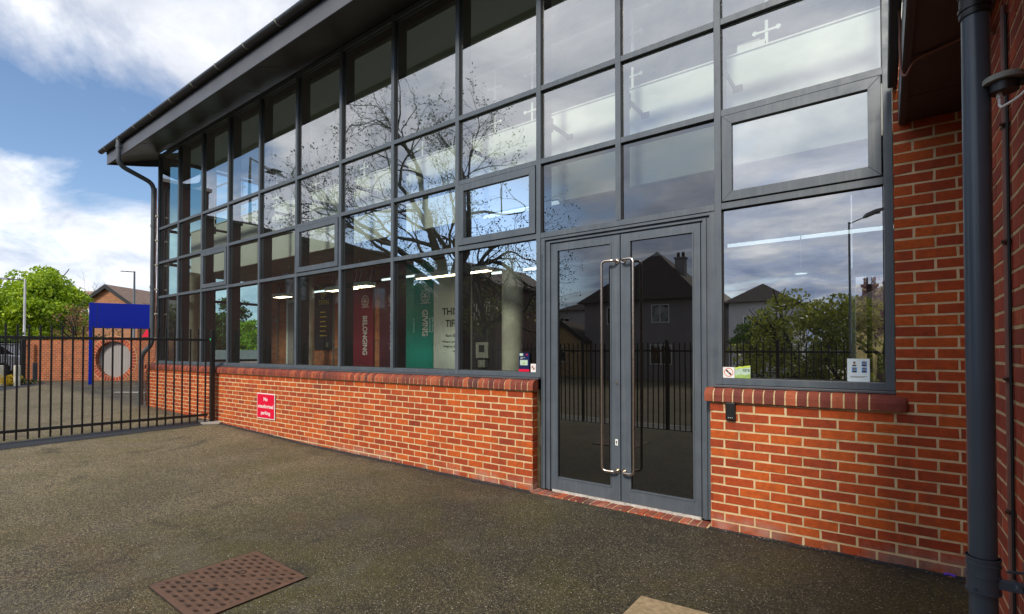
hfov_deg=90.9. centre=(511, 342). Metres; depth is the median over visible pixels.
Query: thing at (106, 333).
shrub
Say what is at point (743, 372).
care sticker
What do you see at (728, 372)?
no smoking sticker
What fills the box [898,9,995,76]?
sagging cable
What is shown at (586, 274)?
door
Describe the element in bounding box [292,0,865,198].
internal window
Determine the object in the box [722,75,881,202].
vent window
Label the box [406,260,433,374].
wall banner
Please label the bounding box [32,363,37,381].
bollard
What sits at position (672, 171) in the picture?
window pane
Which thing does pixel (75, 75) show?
sky
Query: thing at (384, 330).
wall banner
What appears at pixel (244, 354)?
boundary wall
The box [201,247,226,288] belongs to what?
vent window
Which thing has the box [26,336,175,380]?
garden wall
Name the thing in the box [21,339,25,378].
gate post
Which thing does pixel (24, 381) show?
border plants
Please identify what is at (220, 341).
garden tree
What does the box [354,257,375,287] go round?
ceiling light
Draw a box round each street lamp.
[0,277,25,335]
[121,271,135,337]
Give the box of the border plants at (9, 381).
[0,374,22,385]
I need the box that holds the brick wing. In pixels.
[887,0,1023,613]
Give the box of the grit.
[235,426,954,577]
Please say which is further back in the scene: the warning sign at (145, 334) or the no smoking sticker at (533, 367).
the warning sign at (145, 334)
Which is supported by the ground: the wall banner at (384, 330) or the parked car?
the parked car
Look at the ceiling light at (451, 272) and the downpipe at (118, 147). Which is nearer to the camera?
the ceiling light at (451, 272)
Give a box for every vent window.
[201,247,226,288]
[296,217,338,272]
[458,166,535,245]
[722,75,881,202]
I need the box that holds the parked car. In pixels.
[1,344,19,375]
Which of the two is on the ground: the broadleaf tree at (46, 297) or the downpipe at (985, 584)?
the broadleaf tree at (46, 297)
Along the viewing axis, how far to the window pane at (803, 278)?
3.92 m
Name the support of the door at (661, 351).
in the school building
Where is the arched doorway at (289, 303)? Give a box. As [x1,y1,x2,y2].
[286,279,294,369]
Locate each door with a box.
[552,235,621,500]
[621,223,701,516]
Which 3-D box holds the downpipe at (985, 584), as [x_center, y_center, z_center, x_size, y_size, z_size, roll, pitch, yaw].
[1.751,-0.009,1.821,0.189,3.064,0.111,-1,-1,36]
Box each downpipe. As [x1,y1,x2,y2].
[115,139,155,404]
[957,0,1023,613]
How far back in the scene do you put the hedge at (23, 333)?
23.85 m
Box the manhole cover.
[147,551,307,613]
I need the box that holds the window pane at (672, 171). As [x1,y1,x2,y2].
[623,121,714,218]
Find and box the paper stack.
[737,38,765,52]
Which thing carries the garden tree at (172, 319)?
on the ground
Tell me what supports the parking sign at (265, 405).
attached to the school building
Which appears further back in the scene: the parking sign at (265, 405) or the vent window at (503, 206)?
the parking sign at (265, 405)
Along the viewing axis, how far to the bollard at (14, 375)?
16.75 m
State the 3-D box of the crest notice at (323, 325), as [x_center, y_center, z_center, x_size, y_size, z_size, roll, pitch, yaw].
[-4.433,-0.604,11.808,0.750,1.520,0.017,-1,-1,36]
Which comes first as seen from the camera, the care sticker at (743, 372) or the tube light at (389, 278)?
the care sticker at (743, 372)
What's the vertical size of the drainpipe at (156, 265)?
4.901 m
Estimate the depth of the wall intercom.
8.82 m
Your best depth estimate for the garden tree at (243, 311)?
32.57 m
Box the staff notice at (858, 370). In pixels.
[847,359,869,381]
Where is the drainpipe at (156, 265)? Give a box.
[144,188,158,400]
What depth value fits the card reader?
4.10 m
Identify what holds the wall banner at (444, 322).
attached to the school building
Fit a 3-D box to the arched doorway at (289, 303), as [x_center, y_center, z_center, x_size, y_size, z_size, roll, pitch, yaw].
[-5.337,-0.002,12.502,0.940,3.338,0.030,-1,-1,36]
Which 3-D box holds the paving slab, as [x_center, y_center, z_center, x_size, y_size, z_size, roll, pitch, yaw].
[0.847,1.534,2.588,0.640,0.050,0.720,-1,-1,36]
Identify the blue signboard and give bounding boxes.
[88,302,149,384]
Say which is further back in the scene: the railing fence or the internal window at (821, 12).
the railing fence
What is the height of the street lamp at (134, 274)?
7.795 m
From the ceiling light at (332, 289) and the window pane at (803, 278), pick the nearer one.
the window pane at (803, 278)
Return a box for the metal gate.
[0,324,221,440]
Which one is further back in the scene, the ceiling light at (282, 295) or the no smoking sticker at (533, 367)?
the ceiling light at (282, 295)
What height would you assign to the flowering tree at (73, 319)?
4.354 m
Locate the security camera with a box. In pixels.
[982,68,1023,107]
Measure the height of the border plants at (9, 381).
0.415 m
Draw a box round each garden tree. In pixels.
[142,302,176,337]
[172,313,225,349]
[217,297,256,343]
[224,319,256,349]
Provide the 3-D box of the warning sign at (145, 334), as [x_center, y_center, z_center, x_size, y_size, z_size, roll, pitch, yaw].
[-21.759,0.412,30.032,0.578,2.449,0.070,0,-1,0]
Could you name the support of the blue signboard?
on the ground
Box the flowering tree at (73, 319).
[46,298,88,339]
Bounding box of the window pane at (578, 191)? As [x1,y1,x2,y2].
[543,147,615,232]
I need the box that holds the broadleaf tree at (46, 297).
[0,265,94,343]
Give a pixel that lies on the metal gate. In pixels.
(40, 337)
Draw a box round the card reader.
[725,402,735,419]
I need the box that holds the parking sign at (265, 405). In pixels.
[257,393,274,419]
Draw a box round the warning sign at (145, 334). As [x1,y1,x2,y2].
[142,329,147,337]
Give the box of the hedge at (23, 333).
[0,331,42,343]
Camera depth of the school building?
5.13 m
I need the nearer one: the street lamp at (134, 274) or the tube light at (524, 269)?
the tube light at (524, 269)
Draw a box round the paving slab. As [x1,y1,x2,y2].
[623,596,709,613]
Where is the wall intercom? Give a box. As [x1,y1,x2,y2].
[476,342,490,366]
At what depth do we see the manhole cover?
3.16 m
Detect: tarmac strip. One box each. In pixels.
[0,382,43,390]
[0,420,202,449]
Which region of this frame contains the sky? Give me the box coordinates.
[0,0,298,326]
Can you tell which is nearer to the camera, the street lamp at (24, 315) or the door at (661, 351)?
the door at (661, 351)
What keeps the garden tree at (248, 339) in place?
on the ground
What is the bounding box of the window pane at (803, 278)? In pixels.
[723,186,885,382]
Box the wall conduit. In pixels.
[999,4,1016,613]
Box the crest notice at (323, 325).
[314,283,332,348]
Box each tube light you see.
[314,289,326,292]
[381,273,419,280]
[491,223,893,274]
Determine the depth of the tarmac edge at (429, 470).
6.54 m
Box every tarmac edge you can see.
[220,423,531,492]
[707,526,965,580]
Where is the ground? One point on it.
(118, 524)
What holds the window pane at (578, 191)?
in the school building
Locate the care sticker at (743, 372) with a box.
[735,366,750,377]
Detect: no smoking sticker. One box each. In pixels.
[531,364,535,371]
[723,367,734,377]
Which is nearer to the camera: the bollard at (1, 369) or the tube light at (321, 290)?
the tube light at (321, 290)
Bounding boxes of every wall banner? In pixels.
[353,269,373,372]
[379,267,390,373]
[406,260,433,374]
[434,257,460,376]
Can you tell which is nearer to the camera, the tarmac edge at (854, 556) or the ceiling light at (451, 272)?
the tarmac edge at (854, 556)
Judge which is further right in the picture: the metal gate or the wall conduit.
the wall conduit
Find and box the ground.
[0,371,968,613]
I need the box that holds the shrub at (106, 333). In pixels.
[94,328,120,336]
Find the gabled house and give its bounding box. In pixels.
[76,284,176,337]
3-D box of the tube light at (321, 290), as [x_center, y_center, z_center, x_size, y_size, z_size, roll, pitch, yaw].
[-4.105,-1.159,11.124,1.400,0.050,0.050,-1,-1,36]
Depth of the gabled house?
45.07 m
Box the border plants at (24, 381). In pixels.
[12,376,41,384]
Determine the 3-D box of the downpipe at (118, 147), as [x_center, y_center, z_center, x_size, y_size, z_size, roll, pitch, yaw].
[-8.537,-1.487,11.277,0.468,5.830,0.842,0,-1,24]
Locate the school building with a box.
[98,0,966,576]
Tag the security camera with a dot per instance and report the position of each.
(1001, 84)
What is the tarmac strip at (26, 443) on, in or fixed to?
on the ground
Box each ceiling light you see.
[272,272,293,297]
[325,261,359,291]
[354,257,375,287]
[414,249,493,279]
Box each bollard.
[0,365,3,385]
[13,365,20,385]
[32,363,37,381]
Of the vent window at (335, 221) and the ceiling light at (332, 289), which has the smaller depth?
the vent window at (335, 221)
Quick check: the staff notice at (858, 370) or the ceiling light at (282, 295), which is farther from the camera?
the ceiling light at (282, 295)
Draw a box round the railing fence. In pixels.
[0,339,20,377]
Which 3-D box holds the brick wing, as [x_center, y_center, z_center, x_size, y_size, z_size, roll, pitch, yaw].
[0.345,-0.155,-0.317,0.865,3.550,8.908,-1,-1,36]
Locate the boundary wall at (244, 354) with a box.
[215,350,256,366]
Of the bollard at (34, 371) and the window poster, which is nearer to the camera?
the window poster

